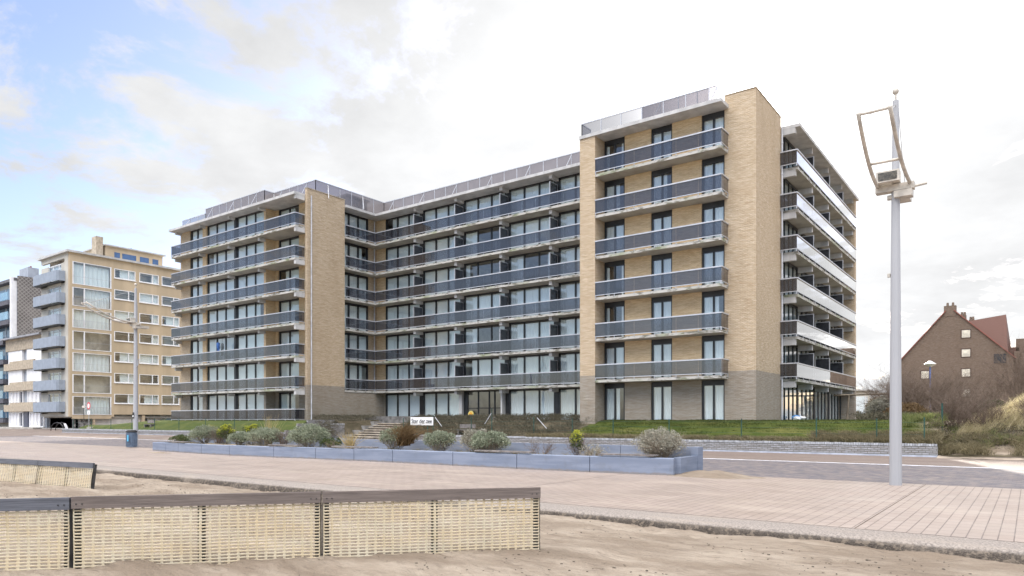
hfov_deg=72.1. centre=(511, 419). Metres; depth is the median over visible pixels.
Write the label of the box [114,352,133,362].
window
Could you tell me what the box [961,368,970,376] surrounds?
window
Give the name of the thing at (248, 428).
spurge
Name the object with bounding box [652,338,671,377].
window
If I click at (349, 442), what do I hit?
spiky grass
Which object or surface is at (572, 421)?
garden fence
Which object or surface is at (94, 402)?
loggia window
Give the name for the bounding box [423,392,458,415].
window
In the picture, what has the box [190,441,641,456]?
weeds
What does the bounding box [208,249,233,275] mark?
window
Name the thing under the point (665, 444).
rounded shrub
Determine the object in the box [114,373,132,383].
window
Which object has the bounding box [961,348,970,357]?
window
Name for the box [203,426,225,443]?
bare shrub
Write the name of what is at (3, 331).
window
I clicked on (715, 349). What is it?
window
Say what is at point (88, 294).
loggia window
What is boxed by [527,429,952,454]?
dead grass edge
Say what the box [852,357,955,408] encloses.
thicket bush
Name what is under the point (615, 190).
window
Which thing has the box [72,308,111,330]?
loggia window
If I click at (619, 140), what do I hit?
window
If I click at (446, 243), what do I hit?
window
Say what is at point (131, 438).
litter bin
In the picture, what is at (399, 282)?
window
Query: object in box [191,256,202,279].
window
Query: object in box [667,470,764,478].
sand drift
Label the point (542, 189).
window
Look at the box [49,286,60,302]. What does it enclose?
window
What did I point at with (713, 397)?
window
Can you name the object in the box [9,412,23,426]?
window
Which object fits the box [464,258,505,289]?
window
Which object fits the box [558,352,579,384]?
window
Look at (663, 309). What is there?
window
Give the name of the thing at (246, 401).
window
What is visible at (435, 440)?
rounded shrub
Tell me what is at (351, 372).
window
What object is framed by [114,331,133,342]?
window
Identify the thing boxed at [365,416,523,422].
terrace
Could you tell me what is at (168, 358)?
window
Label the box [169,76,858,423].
apartment building
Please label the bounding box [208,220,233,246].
window
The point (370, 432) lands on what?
garden stairs
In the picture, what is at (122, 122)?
sky
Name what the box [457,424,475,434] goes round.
garden bench
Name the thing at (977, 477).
road
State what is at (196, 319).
window
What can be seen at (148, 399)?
window
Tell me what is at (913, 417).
green tussocks
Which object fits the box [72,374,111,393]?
loggia window
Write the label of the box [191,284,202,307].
window
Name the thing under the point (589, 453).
bare shrub
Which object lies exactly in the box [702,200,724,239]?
window
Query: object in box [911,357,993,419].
thicket bush
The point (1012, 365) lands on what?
thicket bush
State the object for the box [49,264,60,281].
window
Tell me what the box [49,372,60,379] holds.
window
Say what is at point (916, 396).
thicket bush
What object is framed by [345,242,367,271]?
window
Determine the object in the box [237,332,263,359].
window
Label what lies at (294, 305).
window
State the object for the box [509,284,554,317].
window
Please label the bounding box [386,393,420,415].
window
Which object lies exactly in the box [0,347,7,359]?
window
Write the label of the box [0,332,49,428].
white town house
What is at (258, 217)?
window
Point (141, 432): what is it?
garden wall
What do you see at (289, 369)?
window
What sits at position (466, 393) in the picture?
entrance door
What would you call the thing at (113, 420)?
garage door
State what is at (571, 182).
window
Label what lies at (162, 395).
window
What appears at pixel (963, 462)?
pavement
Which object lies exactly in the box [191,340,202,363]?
window
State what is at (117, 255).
penthouse window
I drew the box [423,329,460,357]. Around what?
window
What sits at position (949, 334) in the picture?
gable house
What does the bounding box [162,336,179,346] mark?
window
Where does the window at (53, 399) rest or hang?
in the tan apartment building at (87, 355)
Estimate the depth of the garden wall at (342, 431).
59.64 m
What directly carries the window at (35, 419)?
in the white town house at (23, 354)
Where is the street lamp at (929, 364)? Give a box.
[924,361,935,412]
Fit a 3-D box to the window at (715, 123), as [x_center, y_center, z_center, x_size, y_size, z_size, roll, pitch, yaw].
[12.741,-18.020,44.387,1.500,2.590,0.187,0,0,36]
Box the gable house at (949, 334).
[901,302,1023,418]
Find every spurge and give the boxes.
[213,424,236,443]
[233,424,258,444]
[559,427,590,454]
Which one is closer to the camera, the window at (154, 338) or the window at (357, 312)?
the window at (357, 312)
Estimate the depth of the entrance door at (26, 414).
96.95 m
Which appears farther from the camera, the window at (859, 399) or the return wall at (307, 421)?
the window at (859, 399)
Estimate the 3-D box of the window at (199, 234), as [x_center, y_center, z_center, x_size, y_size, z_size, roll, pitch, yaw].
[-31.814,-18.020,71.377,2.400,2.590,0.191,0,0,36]
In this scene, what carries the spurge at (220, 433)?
in the promenade planter
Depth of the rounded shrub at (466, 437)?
28.76 m
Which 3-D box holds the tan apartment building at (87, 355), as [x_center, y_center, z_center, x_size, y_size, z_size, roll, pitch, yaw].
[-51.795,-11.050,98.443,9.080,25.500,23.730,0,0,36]
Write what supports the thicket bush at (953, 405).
on the garden ground at (351, 426)
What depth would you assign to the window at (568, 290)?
55.77 m
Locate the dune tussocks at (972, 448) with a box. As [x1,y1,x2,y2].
[914,418,1023,455]
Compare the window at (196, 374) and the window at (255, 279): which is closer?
the window at (255, 279)
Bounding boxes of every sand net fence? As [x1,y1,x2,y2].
[0,458,39,483]
[0,497,72,570]
[36,460,96,488]
[71,491,321,568]
[322,487,540,556]
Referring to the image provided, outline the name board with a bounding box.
[410,417,432,438]
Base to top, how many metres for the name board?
2.000 m
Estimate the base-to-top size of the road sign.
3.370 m
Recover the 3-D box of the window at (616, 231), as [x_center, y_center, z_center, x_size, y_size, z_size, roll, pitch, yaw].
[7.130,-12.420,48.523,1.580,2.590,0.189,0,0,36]
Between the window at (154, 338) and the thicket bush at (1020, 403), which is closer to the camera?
the thicket bush at (1020, 403)
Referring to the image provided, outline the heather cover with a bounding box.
[401,412,596,435]
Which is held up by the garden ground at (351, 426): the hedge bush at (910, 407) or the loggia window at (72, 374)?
the hedge bush at (910, 407)
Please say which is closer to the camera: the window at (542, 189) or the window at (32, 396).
the window at (542, 189)
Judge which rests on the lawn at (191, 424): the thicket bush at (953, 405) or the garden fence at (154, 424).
the garden fence at (154, 424)
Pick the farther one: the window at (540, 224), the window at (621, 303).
the window at (540, 224)
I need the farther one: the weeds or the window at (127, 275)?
the window at (127, 275)
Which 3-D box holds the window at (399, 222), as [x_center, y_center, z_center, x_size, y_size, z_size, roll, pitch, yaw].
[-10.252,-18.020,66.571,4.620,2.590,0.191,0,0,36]
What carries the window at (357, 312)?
in the apartment building at (690, 255)
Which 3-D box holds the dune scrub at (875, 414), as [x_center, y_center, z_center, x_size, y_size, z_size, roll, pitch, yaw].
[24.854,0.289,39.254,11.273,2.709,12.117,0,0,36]
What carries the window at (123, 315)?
in the tan apartment building at (87, 355)
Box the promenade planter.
[153,437,702,474]
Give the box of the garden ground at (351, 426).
[337,420,1023,457]
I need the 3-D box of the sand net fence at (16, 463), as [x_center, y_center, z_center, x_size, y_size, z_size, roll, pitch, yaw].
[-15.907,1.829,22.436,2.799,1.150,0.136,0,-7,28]
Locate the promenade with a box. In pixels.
[0,441,1023,541]
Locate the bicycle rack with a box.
[50,422,68,430]
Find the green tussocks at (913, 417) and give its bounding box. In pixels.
[886,411,1023,446]
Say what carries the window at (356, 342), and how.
in the apartment building at (690, 255)
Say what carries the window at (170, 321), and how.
in the tan apartment building at (87, 355)
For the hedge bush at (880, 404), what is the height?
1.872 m
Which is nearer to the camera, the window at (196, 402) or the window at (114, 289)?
the window at (196, 402)
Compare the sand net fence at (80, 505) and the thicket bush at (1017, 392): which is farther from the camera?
the thicket bush at (1017, 392)
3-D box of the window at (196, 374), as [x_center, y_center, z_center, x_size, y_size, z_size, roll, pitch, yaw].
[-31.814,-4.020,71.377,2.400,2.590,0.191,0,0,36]
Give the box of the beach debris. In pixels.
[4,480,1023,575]
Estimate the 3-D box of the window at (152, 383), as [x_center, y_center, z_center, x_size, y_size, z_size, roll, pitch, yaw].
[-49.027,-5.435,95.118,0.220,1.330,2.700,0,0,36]
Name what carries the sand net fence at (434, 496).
on the sand
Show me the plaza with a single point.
(21, 432)
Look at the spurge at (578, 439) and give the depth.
25.76 m
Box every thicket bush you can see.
[848,361,941,405]
[849,374,915,409]
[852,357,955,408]
[901,365,974,412]
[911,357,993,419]
[911,371,1008,429]
[939,365,1021,419]
[950,356,1023,402]
[955,391,1018,426]
[959,333,1023,397]
[1009,390,1023,416]
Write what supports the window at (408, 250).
in the apartment building at (690, 255)
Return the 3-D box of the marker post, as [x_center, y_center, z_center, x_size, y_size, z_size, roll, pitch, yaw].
[21.981,0.025,35.973,0.083,1.750,0.083,0,0,-31]
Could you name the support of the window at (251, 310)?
in the apartment building at (690, 255)
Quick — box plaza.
[0,429,61,435]
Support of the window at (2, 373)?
in the apartment building at (18, 312)
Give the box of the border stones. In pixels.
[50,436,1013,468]
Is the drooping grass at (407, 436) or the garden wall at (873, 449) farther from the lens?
the garden wall at (873, 449)
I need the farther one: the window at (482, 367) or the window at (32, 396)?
the window at (32, 396)
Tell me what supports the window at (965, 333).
in the gable house at (949, 334)
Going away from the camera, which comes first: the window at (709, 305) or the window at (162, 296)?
the window at (709, 305)
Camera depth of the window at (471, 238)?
61.52 m
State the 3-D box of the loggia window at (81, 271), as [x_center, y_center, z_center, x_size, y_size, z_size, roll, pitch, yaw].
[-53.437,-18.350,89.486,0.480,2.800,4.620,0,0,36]
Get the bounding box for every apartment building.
[0,266,40,426]
[33,236,180,428]
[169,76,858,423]
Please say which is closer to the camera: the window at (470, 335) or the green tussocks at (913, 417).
the green tussocks at (913, 417)
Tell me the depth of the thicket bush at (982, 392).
42.66 m
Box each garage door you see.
[95,418,139,424]
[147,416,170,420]
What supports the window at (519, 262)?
in the apartment building at (690, 255)
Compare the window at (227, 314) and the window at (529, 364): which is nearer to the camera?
the window at (529, 364)
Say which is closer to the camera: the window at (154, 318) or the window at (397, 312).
the window at (397, 312)
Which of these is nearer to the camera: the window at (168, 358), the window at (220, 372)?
the window at (220, 372)
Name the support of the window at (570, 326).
in the apartment building at (690, 255)
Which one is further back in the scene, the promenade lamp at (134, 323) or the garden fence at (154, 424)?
the garden fence at (154, 424)
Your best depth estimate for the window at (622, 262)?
48.48 m
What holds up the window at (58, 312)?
in the tan apartment building at (87, 355)
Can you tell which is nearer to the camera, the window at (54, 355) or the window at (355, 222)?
the window at (355, 222)
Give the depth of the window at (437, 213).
63.95 m
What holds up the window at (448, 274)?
in the apartment building at (690, 255)
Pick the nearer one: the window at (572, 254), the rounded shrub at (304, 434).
the rounded shrub at (304, 434)
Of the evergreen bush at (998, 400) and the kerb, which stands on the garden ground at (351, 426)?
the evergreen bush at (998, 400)
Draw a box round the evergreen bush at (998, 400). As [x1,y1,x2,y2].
[975,399,1004,412]
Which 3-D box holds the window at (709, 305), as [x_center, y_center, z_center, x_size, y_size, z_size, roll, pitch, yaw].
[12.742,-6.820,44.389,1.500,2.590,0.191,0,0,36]
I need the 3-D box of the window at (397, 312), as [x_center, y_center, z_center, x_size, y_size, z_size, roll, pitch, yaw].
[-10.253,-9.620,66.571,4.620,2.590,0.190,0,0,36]
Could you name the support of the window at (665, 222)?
in the apartment building at (690, 255)
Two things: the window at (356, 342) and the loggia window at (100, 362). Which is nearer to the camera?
the window at (356, 342)
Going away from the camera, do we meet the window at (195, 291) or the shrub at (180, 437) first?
the shrub at (180, 437)
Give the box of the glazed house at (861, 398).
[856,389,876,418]
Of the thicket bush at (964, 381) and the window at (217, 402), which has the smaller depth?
the thicket bush at (964, 381)
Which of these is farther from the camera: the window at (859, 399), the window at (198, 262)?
the window at (859, 399)
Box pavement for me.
[41,432,1023,468]
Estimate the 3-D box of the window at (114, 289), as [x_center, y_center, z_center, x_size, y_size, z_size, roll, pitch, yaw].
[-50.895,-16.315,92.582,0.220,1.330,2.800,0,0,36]
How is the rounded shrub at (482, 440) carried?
in the promenade planter
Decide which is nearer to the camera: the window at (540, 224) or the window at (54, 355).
the window at (540, 224)
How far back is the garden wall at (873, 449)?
37.88 m
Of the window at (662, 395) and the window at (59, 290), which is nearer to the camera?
the window at (662, 395)
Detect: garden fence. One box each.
[73,418,265,430]
[403,408,924,440]
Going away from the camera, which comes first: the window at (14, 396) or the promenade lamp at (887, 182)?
the promenade lamp at (887, 182)
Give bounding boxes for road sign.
[87,402,89,414]
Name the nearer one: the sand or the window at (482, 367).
the sand
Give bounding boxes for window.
[0,289,9,301]
[0,308,9,320]
[0,327,9,338]
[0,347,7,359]
[0,366,7,378]
[0,384,8,398]
[0,403,8,417]
[9,391,24,402]
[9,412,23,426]
[27,390,40,401]
[29,412,44,426]
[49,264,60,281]
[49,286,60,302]
[49,307,60,324]
[49,329,60,336]
[49,350,60,357]
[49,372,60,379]
[49,393,60,401]
[72,261,111,288]
[72,287,111,309]
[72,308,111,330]
[72,330,111,351]
[72,352,111,372]
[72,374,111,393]
[72,396,111,414]
[114,252,157,264]
[114,268,135,281]
[114,289,133,301]
[114,310,133,320]
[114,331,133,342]
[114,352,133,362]
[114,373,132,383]
[114,394,132,403]
[139,272,158,284]
[139,293,158,304]
[139,313,158,324]
[139,333,158,344]
[139,354,159,364]
[139,374,159,384]
[139,395,159,404]
[161,296,178,306]
[161,375,178,384]
[161,395,178,404]
[162,316,178,326]
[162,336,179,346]
[162,356,177,365]
[191,228,202,251]
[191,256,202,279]
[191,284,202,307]
[191,312,202,335]
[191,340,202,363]
[191,367,202,392]
[191,395,202,409]
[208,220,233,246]
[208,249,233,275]
[208,278,233,304]
[208,307,233,333]
[208,336,233,362]
[208,365,233,391]
[208,394,233,409]
[237,211,263,238]
[237,241,263,269]
[237,272,263,299]
[237,302,260,329]
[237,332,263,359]
[237,362,263,390]
[237,393,263,408]
[279,205,298,227]
[279,236,298,259]
[279,267,298,291]
[279,298,298,324]
[279,330,298,356]
[279,361,298,388]
[279,392,294,408]
[345,212,367,241]
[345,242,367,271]
[345,272,367,301]
[345,302,367,330]
[345,333,367,360]
[345,363,367,390]
[386,212,420,241]
[386,243,420,270]
[386,273,420,300]
[386,303,420,330]
[386,333,420,360]
[386,363,420,390]
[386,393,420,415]
[423,203,460,233]
[423,234,460,264]
[423,266,460,295]
[423,297,460,326]
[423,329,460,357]
[423,360,460,389]
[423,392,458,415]
[464,192,505,224]
[464,225,505,257]
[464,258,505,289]
[464,291,505,322]
[464,324,505,355]
[464,357,505,387]
[509,180,554,214]
[509,215,554,248]
[509,250,554,283]
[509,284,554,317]
[509,319,554,351]
[509,354,554,386]
[509,389,554,419]
[558,173,579,204]
[558,208,579,240]
[558,244,579,276]
[558,280,579,312]
[558,316,579,348]
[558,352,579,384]
[558,388,579,419]
[605,137,624,171]
[605,178,624,212]
[605,219,624,254]
[605,260,624,295]
[605,301,624,337]
[605,342,624,379]
[605,383,624,419]
[652,124,671,160]
[652,167,671,203]
[652,210,671,246]
[652,253,671,290]
[652,296,671,333]
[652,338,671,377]
[652,381,671,419]
[702,110,724,148]
[702,155,724,193]
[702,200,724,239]
[702,245,724,284]
[702,290,724,329]
[702,335,724,375]
[702,380,724,419]
[856,396,867,418]
[920,370,928,378]
[961,329,970,338]
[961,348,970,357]
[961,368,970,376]
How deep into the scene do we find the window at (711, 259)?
44.35 m
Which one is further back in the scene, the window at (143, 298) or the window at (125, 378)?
the window at (143, 298)
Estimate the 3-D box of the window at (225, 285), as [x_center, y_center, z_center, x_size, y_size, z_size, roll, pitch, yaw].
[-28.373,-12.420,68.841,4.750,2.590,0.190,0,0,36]
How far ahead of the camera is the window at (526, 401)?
57.93 m
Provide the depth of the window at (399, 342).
66.88 m
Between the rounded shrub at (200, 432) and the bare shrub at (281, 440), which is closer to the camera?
the bare shrub at (281, 440)
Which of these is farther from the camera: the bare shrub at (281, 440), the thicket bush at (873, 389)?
the thicket bush at (873, 389)
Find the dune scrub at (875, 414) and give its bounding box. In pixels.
[841,410,1023,448]
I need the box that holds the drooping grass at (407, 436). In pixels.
[373,422,454,445]
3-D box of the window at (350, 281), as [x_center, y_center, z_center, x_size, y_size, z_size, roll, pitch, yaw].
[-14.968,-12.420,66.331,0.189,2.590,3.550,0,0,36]
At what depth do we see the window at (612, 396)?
48.65 m
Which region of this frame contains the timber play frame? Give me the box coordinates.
[833,393,885,419]
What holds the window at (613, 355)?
in the apartment building at (690, 255)
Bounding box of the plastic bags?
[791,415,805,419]
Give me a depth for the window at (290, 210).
64.25 m
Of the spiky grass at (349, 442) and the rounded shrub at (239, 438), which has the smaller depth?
the spiky grass at (349, 442)
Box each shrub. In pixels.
[168,434,190,442]
[187,424,217,442]
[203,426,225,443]
[225,431,249,444]
[244,426,285,445]
[274,428,292,444]
[285,423,330,446]
[319,438,341,447]
[376,425,410,449]
[422,429,456,450]
[459,428,491,451]
[466,430,510,452]
[522,438,556,453]
[579,443,608,455]
[630,425,689,457]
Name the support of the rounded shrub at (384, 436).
in the promenade planter
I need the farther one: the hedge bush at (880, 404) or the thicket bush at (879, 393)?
the thicket bush at (879, 393)
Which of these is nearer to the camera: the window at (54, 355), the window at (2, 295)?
the window at (54, 355)
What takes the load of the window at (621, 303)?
in the apartment building at (690, 255)
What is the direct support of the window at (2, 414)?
in the apartment building at (18, 312)
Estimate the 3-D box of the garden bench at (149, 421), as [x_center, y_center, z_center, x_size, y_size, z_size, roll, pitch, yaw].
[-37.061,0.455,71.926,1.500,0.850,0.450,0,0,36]
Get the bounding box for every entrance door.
[24,412,28,426]
[464,390,500,415]
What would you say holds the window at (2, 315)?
in the apartment building at (18, 312)
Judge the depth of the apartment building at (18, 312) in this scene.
101.33 m
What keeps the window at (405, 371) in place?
in the apartment building at (690, 255)
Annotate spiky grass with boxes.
[261,414,283,444]
[336,431,367,447]
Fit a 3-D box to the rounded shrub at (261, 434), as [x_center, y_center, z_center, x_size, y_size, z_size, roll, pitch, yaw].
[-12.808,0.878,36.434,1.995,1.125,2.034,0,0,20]
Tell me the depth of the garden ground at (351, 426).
41.86 m
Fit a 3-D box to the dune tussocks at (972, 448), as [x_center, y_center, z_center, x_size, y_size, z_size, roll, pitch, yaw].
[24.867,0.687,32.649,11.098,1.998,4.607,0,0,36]
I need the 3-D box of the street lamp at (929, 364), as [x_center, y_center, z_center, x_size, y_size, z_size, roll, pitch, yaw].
[30.790,-1.550,51.841,0.819,5.600,0.840,0,0,36]
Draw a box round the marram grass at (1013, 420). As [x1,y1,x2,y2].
[957,393,1023,434]
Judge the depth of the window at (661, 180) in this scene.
46.44 m
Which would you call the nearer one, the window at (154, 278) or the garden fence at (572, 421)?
the garden fence at (572, 421)
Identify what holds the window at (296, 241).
in the apartment building at (690, 255)
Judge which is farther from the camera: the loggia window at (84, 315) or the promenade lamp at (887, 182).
the loggia window at (84, 315)
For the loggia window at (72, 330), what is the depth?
88.60 m
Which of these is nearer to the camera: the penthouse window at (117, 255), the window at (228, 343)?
the window at (228, 343)
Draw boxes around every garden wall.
[62,428,284,436]
[330,423,344,437]
[413,434,525,442]
[524,437,937,456]
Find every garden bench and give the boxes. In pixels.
[143,420,153,427]
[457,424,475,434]
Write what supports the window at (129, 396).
in the tan apartment building at (87, 355)
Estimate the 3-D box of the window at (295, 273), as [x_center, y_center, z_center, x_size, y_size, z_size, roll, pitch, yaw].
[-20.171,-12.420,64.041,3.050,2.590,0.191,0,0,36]
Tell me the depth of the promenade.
18.46 m
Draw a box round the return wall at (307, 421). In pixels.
[284,420,334,437]
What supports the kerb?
on the beach
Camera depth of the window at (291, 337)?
64.02 m
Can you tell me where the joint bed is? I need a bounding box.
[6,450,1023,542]
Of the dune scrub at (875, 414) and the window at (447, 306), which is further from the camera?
the window at (447, 306)
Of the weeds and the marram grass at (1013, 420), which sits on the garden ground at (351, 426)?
the marram grass at (1013, 420)
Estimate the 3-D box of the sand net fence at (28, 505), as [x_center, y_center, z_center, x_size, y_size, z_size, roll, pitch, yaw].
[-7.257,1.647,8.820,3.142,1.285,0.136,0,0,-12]
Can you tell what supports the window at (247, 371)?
in the apartment building at (690, 255)
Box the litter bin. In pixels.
[126,430,136,446]
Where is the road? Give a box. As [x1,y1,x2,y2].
[0,436,1023,488]
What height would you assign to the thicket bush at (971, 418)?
2.391 m
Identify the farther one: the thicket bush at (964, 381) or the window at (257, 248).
the window at (257, 248)
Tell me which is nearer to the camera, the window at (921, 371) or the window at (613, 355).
the window at (613, 355)
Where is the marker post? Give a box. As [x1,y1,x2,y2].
[941,403,942,429]
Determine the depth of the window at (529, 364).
57.95 m
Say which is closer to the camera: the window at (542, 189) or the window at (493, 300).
the window at (542, 189)
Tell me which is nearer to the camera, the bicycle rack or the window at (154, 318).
the bicycle rack
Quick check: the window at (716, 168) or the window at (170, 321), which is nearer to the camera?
the window at (716, 168)
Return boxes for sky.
[0,0,1023,392]
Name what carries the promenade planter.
on the promenade
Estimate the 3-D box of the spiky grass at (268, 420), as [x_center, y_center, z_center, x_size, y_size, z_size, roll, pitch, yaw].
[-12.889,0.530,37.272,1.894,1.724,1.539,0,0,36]
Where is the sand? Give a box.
[0,465,1023,575]
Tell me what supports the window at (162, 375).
in the tan apartment building at (87, 355)
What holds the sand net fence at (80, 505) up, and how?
on the sand
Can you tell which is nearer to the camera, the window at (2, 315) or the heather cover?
the heather cover
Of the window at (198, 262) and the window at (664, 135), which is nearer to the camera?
the window at (664, 135)
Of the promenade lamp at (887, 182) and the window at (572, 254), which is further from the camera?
the window at (572, 254)
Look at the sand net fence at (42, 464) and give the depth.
21.04 m
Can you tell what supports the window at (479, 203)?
in the apartment building at (690, 255)
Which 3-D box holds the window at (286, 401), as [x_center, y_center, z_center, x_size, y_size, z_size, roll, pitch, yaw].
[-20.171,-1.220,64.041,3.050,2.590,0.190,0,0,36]
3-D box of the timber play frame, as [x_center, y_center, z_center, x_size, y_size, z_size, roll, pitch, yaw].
[28.241,-1.006,56.203,4.801,2.227,0.140,0,0,36]
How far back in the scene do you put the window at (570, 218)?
55.75 m
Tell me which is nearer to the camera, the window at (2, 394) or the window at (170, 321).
the window at (170, 321)
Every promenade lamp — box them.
[81,283,148,446]
[856,88,926,485]
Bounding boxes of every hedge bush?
[863,395,889,419]
[883,401,928,416]
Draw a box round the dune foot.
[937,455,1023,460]
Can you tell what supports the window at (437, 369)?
in the apartment building at (690, 255)
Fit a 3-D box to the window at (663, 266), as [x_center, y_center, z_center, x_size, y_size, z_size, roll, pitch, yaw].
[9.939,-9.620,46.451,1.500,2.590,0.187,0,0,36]
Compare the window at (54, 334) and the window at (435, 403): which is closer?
the window at (435, 403)
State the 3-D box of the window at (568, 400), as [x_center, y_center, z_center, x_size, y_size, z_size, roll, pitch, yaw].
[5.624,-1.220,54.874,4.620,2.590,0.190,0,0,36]
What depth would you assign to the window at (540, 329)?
57.99 m
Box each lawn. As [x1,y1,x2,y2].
[78,420,345,431]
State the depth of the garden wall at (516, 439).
49.02 m
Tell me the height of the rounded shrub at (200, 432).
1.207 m
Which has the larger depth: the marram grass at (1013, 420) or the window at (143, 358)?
the window at (143, 358)
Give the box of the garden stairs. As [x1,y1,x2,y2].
[344,421,404,438]
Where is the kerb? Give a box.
[0,457,1023,564]
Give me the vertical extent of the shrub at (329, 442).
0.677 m
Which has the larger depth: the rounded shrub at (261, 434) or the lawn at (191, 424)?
the lawn at (191, 424)

